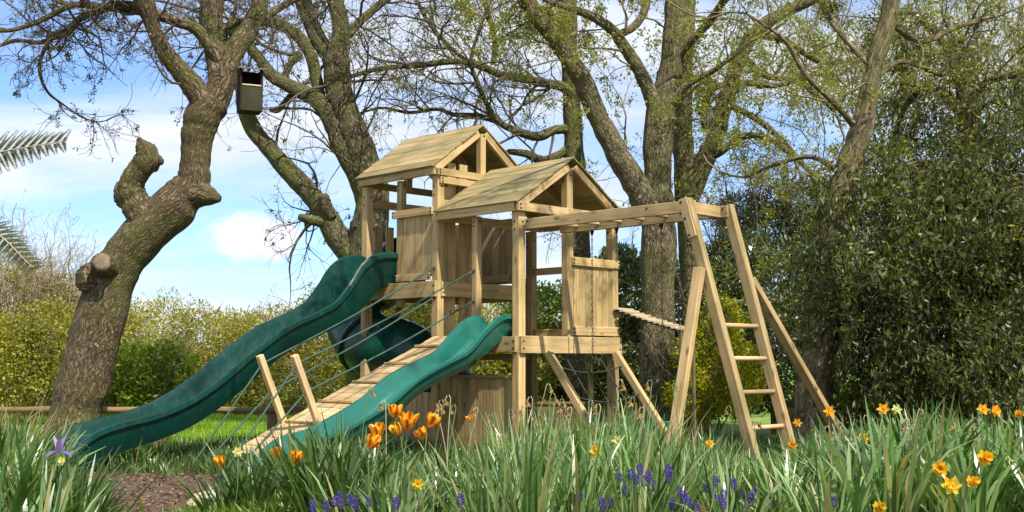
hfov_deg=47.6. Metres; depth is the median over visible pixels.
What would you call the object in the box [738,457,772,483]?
daffodil clump
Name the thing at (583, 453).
daffodil clump
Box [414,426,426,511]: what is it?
tulip
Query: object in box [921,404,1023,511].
daffodil clump
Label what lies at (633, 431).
daffodil clump
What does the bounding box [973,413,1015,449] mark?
daffodil clump
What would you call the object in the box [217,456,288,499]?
daffodil clump
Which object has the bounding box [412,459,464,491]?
daffodil clump
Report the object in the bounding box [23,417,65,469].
daffodil clump
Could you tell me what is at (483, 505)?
daffodil clump
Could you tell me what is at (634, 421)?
daffodil clump
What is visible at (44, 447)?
daffodil clump
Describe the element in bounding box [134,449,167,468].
daffodil clump
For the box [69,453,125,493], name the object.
iris clump
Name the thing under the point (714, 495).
grape hyacinth
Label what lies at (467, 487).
daffodil clump
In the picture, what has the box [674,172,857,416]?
pale leaved bush
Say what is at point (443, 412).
withered daffodil
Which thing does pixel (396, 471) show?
daffodil clump
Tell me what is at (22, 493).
daffodil clump
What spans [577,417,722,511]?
daffodil clump
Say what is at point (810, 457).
daffodil clump
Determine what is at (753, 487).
grape hyacinth
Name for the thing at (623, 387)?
withered daffodil
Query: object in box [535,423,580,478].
daffodil clump
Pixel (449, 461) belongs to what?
daffodil clump
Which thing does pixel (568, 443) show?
daffodil clump
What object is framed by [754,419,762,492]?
withered daffodil
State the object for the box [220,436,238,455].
daffodil clump
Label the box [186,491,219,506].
rock
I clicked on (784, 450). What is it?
daffodil clump
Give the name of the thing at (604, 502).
grape hyacinth
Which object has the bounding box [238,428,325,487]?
daffodil clump
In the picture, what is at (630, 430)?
daffodil clump
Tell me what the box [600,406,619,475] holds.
withered daffodil
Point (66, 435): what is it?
daffodil clump
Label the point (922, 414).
withered daffodil
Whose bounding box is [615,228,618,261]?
hanging chain
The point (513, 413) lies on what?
withered daffodil
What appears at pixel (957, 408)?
under shrub
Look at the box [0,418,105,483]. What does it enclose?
daffodil clump
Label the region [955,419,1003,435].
daffodil clump
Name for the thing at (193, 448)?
rough grass
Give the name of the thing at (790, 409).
panel fence
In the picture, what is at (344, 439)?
daffodil clump
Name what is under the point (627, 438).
daffodil clump
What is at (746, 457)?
daffodil clump
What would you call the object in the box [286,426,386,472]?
daffodil clump
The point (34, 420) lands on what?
dry grass clump
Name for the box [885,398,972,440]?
daffodil clump
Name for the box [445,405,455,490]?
withered daffodil
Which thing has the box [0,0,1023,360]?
sky
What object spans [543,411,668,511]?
daffodil clump
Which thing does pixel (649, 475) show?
grape hyacinth
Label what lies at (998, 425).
daffodil clump
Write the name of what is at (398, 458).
daffodil clump
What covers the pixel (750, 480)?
daffodil clump
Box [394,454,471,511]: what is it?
daffodil clump
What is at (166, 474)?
daffodil clump
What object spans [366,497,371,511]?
grape hyacinth
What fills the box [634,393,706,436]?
panel fence
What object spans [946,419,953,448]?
withered daffodil
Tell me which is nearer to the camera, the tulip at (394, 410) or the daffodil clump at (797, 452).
the tulip at (394, 410)
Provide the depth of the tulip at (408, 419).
4.89 m
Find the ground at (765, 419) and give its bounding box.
[0,361,1014,511]
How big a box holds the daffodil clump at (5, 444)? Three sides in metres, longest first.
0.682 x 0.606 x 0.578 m
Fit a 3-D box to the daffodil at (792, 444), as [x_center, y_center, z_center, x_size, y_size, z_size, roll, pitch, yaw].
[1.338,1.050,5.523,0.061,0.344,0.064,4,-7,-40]
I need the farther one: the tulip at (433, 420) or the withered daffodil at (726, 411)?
the withered daffodil at (726, 411)
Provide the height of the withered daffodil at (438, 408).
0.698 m
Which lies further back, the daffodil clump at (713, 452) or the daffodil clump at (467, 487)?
the daffodil clump at (713, 452)
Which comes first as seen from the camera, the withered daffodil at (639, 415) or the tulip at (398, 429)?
the tulip at (398, 429)
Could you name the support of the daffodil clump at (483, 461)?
on the ground at (765, 419)
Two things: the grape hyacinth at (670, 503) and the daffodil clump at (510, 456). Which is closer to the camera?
the grape hyacinth at (670, 503)
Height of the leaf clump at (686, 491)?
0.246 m
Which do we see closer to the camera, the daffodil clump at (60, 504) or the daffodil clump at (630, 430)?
the daffodil clump at (60, 504)
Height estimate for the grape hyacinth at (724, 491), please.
0.330 m
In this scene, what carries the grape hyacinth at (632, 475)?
on the ground at (765, 419)
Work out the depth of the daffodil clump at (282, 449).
6.19 m
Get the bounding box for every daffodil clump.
[0,413,51,460]
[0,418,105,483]
[0,432,51,488]
[0,433,91,511]
[0,436,92,511]
[0,456,99,511]
[0,457,111,511]
[1,423,55,511]
[1,436,44,462]
[2,431,87,470]
[3,409,76,454]
[6,423,75,475]
[7,418,84,476]
[17,411,32,443]
[18,417,99,472]
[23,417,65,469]
[32,427,74,460]
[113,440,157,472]
[128,463,145,475]
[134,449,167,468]
[147,454,167,473]
[154,456,182,477]
[159,451,270,511]
[185,443,232,473]
[193,448,270,507]
[202,456,260,488]
[204,435,288,509]
[207,443,231,463]
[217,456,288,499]
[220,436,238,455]
[229,433,333,484]
[233,417,346,500]
[237,421,328,489]
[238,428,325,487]
[249,409,383,485]
[255,406,413,511]
[263,417,383,511]
[278,420,391,471]
[280,426,413,506]
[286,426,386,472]
[286,433,385,463]
[287,423,346,453]
[288,424,405,473]
[291,437,421,493]
[297,458,398,511]
[321,461,447,511]
[326,436,436,509]
[352,452,466,511]
[358,425,426,476]
[360,448,436,500]
[380,452,418,480]
[388,451,473,511]
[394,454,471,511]
[395,421,573,511]
[406,440,481,493]
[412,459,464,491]
[418,450,481,511]
[427,436,558,510]
[432,447,473,486]
[452,449,499,503]
[454,424,540,495]
[457,404,582,511]
[458,430,566,511]
[460,421,585,500]
[461,426,604,511]
[472,439,550,497]
[473,425,524,460]
[474,438,567,473]
[478,405,566,471]
[484,421,542,455]
[509,433,572,464]
[510,408,580,469]
[517,421,653,511]
[534,398,635,496]
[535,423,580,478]
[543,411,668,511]
[550,399,629,474]
[554,413,655,511]
[564,411,639,455]
[570,390,702,511]
[574,409,637,453]
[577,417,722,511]
[592,417,660,457]
[597,402,676,439]
[598,419,654,453]
[608,429,667,494]
[612,411,675,450]
[633,426,747,511]
[636,433,678,483]
[649,420,697,485]
[656,427,697,472]
[674,435,708,481]
[674,450,802,511]
[684,424,744,498]
[686,436,729,466]
[686,447,756,505]
[698,445,755,502]
[713,451,772,502]
[718,443,771,461]
[725,448,764,477]
[727,445,763,461]
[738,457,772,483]
[739,445,814,511]
[739,447,768,476]
[739,448,841,511]
[745,431,890,511]
[746,448,777,475]
[755,439,814,501]
[764,432,818,466]
[770,411,886,511]
[775,432,896,511]
[780,433,826,476]
[787,438,837,456]
[789,396,982,511]
[792,429,850,458]
[794,430,851,469]
[795,436,844,471]
[810,415,897,475]
[823,407,948,507]
[852,392,989,511]
[855,410,939,449]
[856,417,915,445]
[861,434,911,472]
[865,419,939,469]
[882,414,965,478]
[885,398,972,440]
[887,400,970,449]
[901,424,1023,511]
[907,416,993,510]
[913,415,1006,449]
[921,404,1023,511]
[924,400,1004,442]
[925,417,1022,462]
[954,413,1016,450]
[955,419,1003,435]
[966,418,1022,510]
[969,407,1022,458]
[970,407,1017,442]
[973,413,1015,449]
[978,416,1023,511]
[984,419,1023,506]
[988,420,1023,511]
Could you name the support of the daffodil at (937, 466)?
on the ground at (765, 419)
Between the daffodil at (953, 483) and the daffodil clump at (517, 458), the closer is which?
the daffodil at (953, 483)
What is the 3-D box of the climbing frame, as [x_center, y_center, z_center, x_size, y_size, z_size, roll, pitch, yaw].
[-0.298,0.228,10.646,6.182,3.563,4.808,-3,-6,28]
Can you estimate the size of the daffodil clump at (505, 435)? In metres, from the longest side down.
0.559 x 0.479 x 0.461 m
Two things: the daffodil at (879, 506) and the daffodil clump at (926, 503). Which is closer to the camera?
the daffodil at (879, 506)
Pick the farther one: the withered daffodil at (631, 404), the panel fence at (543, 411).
the panel fence at (543, 411)
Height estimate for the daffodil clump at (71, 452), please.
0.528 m
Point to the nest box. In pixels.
(249, 93)
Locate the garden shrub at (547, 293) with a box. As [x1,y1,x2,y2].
[487,279,676,417]
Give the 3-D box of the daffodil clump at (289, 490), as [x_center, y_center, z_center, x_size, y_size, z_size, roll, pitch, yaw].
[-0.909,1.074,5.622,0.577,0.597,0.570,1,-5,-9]
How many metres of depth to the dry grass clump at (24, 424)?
6.83 m
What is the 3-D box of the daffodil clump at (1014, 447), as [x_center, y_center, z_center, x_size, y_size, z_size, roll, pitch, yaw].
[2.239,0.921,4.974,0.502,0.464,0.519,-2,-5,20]
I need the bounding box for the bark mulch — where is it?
[74,469,227,511]
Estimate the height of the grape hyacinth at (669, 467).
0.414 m
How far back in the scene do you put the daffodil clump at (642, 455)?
6.03 m
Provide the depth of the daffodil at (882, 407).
6.54 m
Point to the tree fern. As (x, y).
(47, 146)
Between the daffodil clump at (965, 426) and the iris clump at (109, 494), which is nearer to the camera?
the iris clump at (109, 494)
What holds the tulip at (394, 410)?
on the ground at (765, 419)
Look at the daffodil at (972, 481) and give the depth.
3.84 m
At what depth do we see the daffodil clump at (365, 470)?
5.48 m
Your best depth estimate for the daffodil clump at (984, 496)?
4.37 m
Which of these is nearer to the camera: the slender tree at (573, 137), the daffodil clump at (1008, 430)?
the daffodil clump at (1008, 430)
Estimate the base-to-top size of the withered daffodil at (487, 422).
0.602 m
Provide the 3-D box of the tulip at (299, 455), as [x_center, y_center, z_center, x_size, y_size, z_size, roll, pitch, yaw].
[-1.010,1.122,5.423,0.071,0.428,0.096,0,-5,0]
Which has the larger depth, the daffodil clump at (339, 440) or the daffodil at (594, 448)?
the daffodil clump at (339, 440)
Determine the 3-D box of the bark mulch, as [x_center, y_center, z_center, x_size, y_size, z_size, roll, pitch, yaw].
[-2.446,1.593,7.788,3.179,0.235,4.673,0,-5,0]
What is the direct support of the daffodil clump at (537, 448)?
on the ground at (765, 419)
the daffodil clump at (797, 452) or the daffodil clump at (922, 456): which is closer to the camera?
the daffodil clump at (922, 456)
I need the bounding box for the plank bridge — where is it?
[614,308,696,450]
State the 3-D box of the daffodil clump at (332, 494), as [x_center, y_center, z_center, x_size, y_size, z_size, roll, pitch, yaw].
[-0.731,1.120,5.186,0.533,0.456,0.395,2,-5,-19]
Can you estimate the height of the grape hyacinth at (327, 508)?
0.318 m
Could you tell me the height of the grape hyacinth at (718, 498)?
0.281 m
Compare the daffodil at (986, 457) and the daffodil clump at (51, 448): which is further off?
the daffodil clump at (51, 448)
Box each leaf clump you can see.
[667,466,704,510]
[692,478,750,511]
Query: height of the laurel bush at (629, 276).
3.205 m
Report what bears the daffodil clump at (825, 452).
on the ground at (765, 419)
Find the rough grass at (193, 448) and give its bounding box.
[60,426,850,498]
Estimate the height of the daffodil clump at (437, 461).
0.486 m
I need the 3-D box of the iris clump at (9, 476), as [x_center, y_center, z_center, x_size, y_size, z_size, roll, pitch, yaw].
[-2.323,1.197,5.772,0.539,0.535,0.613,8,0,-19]
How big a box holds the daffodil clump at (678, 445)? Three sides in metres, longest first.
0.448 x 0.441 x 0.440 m
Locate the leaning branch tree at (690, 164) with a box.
[624,0,962,433]
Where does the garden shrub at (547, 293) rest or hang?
on the ground at (765, 419)
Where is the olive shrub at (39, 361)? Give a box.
[0,264,78,422]
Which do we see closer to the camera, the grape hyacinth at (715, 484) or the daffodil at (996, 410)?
the grape hyacinth at (715, 484)
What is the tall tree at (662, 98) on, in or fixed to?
on the ground at (765, 419)
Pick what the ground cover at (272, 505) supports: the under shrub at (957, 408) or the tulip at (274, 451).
the tulip at (274, 451)
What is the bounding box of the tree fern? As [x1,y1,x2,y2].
[0,129,70,274]
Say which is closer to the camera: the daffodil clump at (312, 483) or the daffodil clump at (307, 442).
the daffodil clump at (312, 483)
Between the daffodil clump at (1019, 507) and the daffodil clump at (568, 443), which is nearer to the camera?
the daffodil clump at (1019, 507)
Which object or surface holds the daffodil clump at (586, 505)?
on the ground at (765, 419)
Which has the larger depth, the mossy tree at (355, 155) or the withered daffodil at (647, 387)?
the mossy tree at (355, 155)
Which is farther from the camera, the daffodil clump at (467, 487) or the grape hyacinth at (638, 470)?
the daffodil clump at (467, 487)
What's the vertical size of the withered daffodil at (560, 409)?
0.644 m
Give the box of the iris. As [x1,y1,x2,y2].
[45,436,71,478]
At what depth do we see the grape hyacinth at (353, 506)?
4.47 m
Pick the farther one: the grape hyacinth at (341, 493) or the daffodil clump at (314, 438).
the daffodil clump at (314, 438)
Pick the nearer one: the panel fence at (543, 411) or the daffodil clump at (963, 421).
the daffodil clump at (963, 421)
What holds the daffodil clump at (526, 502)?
on the ground at (765, 419)
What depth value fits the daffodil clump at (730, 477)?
5.35 m
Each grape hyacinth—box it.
[309,499,316,511]
[323,500,329,511]
[331,496,337,511]
[336,491,345,511]
[338,499,343,511]
[346,493,354,511]
[351,497,358,510]
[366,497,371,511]
[392,496,398,511]
[457,493,463,511]
[579,491,582,504]
[598,497,606,511]
[608,497,613,511]
[617,472,622,511]
[619,485,626,511]
[628,468,634,511]
[633,473,645,511]
[637,463,651,511]
[641,475,647,511]
[645,469,651,507]
[652,479,657,500]
[653,468,672,511]
[660,463,670,511]
[669,498,675,511]
[677,487,681,511]
[680,490,688,511]
[685,497,691,511]
[694,502,698,511]
[704,484,713,509]
[710,475,718,511]
[710,487,718,505]
[715,495,720,511]
[720,489,726,506]
[720,498,726,511]
[728,478,736,511]
[739,487,743,505]
[747,491,754,511]
[752,486,756,511]
[831,496,836,511]
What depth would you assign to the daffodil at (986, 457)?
3.94 m
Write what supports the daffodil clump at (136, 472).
on the ground at (765, 419)
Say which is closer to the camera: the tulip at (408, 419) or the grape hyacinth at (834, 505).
the grape hyacinth at (834, 505)
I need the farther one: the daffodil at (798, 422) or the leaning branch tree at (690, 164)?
the leaning branch tree at (690, 164)
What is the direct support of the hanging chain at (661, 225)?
hanging from the climbing frame
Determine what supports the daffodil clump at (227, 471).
on the ground at (765, 419)
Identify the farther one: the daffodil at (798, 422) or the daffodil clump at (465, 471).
the daffodil at (798, 422)
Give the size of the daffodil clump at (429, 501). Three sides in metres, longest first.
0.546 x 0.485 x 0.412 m
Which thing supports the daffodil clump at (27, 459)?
on the ground at (765, 419)
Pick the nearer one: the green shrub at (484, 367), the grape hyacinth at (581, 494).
the grape hyacinth at (581, 494)
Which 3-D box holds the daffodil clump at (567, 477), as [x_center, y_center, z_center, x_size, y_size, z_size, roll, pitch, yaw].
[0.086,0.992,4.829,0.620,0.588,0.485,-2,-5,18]
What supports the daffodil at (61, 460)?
on the ground at (765, 419)
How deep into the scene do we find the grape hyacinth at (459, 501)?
4.25 m
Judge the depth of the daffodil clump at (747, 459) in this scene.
6.31 m
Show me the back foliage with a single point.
(857, 71)
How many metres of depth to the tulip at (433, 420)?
4.93 m
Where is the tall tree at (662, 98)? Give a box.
[442,0,840,429]
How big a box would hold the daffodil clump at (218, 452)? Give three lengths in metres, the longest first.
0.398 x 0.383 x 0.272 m
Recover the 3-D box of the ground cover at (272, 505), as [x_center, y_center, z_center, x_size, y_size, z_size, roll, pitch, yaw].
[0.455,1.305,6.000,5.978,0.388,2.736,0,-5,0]
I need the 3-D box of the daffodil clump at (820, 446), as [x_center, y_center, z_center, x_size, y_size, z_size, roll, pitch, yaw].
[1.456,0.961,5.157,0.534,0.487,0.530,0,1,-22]
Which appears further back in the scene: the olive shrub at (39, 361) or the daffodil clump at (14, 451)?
the olive shrub at (39, 361)
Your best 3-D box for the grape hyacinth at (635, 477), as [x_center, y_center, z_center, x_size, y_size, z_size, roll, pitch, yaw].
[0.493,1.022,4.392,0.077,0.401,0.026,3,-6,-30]
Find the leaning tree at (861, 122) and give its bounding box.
[653,0,1023,448]
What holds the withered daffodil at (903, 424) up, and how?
on the ground at (765, 419)
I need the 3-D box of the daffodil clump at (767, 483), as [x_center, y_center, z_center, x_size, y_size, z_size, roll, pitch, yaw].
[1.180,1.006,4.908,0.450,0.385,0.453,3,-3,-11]
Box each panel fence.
[537,400,606,429]
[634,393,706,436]
[770,392,907,434]
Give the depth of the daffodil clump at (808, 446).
7.10 m
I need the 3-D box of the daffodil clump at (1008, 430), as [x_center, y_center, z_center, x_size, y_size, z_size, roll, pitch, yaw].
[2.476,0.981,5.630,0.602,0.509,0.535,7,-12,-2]
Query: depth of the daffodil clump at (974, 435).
5.58 m
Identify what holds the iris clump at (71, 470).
on the ground at (765, 419)
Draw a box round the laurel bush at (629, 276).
[592,226,706,419]
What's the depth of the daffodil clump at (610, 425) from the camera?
6.65 m
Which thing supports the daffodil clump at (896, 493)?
on the ground at (765, 419)
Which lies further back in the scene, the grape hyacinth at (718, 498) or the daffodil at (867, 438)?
the daffodil at (867, 438)
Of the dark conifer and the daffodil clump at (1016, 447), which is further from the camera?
the dark conifer
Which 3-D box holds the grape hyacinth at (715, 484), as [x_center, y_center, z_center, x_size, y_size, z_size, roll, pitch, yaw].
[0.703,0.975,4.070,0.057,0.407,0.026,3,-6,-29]
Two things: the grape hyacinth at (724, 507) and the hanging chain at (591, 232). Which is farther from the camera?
the hanging chain at (591, 232)
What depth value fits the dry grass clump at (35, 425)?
7.30 m
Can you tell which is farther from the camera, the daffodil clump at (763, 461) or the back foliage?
the back foliage
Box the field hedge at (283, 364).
[0,279,594,414]
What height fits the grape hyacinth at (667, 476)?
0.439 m
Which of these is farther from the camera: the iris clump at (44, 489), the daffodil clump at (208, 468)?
the daffodil clump at (208, 468)
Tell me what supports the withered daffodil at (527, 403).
on the ground at (765, 419)
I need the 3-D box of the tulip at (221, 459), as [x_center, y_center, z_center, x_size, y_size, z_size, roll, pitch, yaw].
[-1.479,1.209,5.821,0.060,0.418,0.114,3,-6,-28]
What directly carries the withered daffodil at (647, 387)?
on the ground at (765, 419)
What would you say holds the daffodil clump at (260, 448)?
on the ground cover at (272, 505)
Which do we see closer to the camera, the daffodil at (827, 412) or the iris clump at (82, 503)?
the iris clump at (82, 503)
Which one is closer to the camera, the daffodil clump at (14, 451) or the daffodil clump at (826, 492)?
the daffodil clump at (826, 492)
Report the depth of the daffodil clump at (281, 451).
6.37 m
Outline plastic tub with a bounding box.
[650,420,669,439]
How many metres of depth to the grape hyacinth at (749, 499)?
4.22 m
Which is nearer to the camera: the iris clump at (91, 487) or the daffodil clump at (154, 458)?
the iris clump at (91, 487)
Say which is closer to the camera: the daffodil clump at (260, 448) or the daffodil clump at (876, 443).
the daffodil clump at (876, 443)
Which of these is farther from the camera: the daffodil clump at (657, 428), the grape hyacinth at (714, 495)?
the daffodil clump at (657, 428)
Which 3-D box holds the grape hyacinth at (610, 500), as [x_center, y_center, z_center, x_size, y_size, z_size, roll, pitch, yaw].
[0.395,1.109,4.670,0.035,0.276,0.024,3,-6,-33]
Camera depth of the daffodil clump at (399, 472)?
6.70 m
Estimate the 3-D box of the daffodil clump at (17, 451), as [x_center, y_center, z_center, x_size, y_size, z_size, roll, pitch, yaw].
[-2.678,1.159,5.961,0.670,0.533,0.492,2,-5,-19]
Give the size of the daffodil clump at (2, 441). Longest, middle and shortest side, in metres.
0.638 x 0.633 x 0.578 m
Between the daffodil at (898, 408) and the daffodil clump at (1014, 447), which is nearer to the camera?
the daffodil clump at (1014, 447)
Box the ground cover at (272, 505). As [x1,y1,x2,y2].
[102,460,1008,511]
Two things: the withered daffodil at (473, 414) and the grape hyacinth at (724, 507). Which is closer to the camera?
the grape hyacinth at (724, 507)
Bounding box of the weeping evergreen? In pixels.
[743,0,1023,434]
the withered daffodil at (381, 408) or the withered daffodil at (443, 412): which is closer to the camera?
the withered daffodil at (443, 412)
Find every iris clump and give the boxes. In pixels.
[0,438,103,501]
[0,444,149,511]
[0,461,89,511]
[2,461,117,511]
[6,451,112,504]
[6,460,166,511]
[14,439,163,511]
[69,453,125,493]
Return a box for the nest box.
[234,66,266,114]
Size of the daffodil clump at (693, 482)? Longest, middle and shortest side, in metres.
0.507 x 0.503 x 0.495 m
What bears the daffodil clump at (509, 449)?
on the ground at (765, 419)
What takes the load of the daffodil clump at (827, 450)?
on the ground at (765, 419)
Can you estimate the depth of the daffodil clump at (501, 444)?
7.53 m
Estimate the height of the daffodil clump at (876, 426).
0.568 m
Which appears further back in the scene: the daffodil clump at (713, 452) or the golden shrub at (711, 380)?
the golden shrub at (711, 380)
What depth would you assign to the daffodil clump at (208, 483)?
6.43 m
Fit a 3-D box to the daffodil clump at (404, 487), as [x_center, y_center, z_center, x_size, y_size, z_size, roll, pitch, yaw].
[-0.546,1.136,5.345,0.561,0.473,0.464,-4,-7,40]
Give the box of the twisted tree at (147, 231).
[0,0,357,436]
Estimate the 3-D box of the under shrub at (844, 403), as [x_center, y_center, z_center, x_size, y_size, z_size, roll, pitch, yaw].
[4.153,1.278,12.094,2.440,1.584,1.765,0,-5,0]
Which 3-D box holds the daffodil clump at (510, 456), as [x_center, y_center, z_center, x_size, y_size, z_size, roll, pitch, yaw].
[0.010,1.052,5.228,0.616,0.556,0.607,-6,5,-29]
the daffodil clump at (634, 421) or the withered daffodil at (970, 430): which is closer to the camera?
the withered daffodil at (970, 430)
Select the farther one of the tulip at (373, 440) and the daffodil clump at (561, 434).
the daffodil clump at (561, 434)
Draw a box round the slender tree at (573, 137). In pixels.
[222,0,641,404]
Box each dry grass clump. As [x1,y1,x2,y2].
[0,405,53,445]
[1,395,84,445]
[1,405,73,453]
[2,397,82,463]
[3,402,89,443]
[4,387,85,446]
[614,395,722,462]
[666,406,727,455]
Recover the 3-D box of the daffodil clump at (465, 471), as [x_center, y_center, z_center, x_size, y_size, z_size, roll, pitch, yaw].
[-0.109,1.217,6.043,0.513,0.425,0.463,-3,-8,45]
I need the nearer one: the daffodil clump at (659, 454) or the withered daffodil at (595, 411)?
the withered daffodil at (595, 411)
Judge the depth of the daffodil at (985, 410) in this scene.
6.34 m
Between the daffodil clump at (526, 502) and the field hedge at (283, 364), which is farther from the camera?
the field hedge at (283, 364)
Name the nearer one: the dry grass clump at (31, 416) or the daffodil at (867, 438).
the daffodil at (867, 438)
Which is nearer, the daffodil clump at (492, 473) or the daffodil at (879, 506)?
the daffodil at (879, 506)
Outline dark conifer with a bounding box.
[673,101,865,266]
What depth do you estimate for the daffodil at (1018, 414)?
5.94 m
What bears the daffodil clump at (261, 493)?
on the ground cover at (272, 505)
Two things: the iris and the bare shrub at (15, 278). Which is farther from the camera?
the bare shrub at (15, 278)
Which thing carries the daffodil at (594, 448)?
on the ground at (765, 419)
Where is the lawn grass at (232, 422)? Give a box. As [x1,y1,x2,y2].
[0,413,606,449]
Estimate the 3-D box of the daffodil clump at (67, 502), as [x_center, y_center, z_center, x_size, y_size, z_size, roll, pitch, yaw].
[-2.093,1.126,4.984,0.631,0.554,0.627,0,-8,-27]
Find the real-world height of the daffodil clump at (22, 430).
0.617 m
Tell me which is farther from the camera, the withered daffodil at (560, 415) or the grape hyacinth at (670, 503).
the withered daffodil at (560, 415)
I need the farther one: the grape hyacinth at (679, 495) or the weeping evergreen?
the weeping evergreen
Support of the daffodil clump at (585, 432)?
on the ground at (765, 419)
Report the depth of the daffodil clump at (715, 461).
6.00 m
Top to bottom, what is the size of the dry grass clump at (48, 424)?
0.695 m
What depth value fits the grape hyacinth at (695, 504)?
4.27 m
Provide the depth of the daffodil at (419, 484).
4.54 m
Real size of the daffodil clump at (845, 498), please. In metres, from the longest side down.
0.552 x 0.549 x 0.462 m
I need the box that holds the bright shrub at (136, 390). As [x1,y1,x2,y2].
[103,332,205,415]
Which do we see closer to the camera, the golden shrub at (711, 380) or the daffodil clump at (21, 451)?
the daffodil clump at (21, 451)
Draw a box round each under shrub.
[789,347,1018,435]
[885,343,1023,437]
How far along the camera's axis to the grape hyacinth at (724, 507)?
4.05 m
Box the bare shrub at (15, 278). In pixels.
[0,188,105,355]
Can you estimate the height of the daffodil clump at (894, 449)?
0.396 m
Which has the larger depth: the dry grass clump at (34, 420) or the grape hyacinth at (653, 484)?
the dry grass clump at (34, 420)
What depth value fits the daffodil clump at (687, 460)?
6.85 m
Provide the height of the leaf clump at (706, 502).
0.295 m
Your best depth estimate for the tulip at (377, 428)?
4.83 m
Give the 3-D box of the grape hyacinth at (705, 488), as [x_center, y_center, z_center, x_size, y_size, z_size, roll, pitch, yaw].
[0.794,1.059,4.610,0.065,0.300,0.057,-2,-5,21]
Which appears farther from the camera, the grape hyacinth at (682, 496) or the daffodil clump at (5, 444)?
the daffodil clump at (5, 444)
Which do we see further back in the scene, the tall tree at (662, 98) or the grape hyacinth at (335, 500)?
the tall tree at (662, 98)
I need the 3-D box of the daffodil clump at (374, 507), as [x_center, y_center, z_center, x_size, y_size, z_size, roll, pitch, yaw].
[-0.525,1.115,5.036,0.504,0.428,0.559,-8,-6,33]
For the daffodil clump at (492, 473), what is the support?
on the ground at (765, 419)
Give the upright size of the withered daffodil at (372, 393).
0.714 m
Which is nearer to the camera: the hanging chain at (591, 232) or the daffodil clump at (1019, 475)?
the daffodil clump at (1019, 475)
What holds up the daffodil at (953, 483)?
on the ground at (765, 419)
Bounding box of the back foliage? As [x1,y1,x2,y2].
[708,0,1023,164]
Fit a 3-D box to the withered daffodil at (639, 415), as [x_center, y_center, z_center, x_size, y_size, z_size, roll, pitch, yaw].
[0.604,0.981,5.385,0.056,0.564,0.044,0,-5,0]
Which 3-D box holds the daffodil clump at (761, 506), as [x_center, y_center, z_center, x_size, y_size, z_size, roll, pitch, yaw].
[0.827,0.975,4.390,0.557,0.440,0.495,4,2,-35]
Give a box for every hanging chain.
[590,230,593,360]
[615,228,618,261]
[659,223,663,360]
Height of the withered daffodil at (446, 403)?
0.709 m
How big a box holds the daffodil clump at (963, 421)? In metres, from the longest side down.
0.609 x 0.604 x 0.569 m
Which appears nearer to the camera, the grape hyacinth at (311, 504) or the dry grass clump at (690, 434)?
the grape hyacinth at (311, 504)
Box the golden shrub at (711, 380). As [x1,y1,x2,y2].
[641,288,785,434]
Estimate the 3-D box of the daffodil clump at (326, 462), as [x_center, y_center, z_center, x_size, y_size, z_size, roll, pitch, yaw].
[-0.746,1.090,5.590,0.668,0.601,0.560,4,-7,-39]
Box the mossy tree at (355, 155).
[102,0,466,435]
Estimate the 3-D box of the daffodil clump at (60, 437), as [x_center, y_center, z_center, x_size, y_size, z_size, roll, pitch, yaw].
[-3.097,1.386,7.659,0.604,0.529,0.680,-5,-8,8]
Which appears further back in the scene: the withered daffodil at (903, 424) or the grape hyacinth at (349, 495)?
the withered daffodil at (903, 424)
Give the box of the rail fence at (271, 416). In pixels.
[0,406,395,449]
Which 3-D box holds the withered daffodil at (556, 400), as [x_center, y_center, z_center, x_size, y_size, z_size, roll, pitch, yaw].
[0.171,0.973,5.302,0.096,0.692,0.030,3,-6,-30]
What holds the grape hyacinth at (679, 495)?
on the ground at (765, 419)
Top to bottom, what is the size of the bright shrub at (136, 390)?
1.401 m
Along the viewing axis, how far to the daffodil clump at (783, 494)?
4.50 m
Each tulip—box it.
[209,455,225,505]
[270,447,281,511]
[290,450,302,509]
[366,433,381,511]
[369,422,384,511]
[388,404,402,509]
[388,422,407,486]
[399,411,419,509]
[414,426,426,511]
[422,412,441,511]
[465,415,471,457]
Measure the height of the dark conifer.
2.821 m
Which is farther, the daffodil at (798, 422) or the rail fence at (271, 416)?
the rail fence at (271, 416)
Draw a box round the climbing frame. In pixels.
[51,124,844,472]
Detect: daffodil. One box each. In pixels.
[58,457,66,478]
[233,447,242,511]
[361,387,375,441]
[378,400,386,469]
[404,478,423,511]
[432,399,443,511]
[438,404,448,509]
[442,395,450,511]
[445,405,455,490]
[466,407,477,482]
[486,413,496,440]
[508,409,515,447]
[525,396,532,433]
[534,383,552,432]
[534,415,539,463]
[546,393,558,462]
[548,401,562,449]
[559,399,566,452]
[562,406,571,478]
[588,400,596,464]
[589,445,601,509]
[591,404,600,508]
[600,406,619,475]
[611,435,620,505]
[614,379,625,468]
[624,397,634,446]
[636,406,644,502]
[645,379,651,463]
[672,383,681,470]
[705,440,715,489]
[724,406,732,458]
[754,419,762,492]
[788,440,798,498]
[793,419,801,447]
[822,426,831,477]
[823,406,835,452]
[859,433,869,442]
[872,501,886,511]
[877,403,889,417]
[892,405,901,426]
[901,418,910,455]
[910,408,924,440]
[932,460,949,511]
[941,477,961,511]
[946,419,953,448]
[961,475,980,511]
[965,421,977,441]
[969,449,993,511]
[977,404,989,423]
[991,405,1000,447]
[1015,409,1023,429]
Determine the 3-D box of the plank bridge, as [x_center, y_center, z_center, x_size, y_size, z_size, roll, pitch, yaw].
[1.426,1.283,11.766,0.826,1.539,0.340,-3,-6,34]
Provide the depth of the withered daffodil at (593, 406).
5.72 m
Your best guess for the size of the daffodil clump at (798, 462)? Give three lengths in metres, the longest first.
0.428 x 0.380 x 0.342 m
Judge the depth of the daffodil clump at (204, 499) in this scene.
5.85 m
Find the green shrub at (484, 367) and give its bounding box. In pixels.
[329,300,568,405]
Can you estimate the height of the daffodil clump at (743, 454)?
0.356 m
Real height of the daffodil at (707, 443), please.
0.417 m

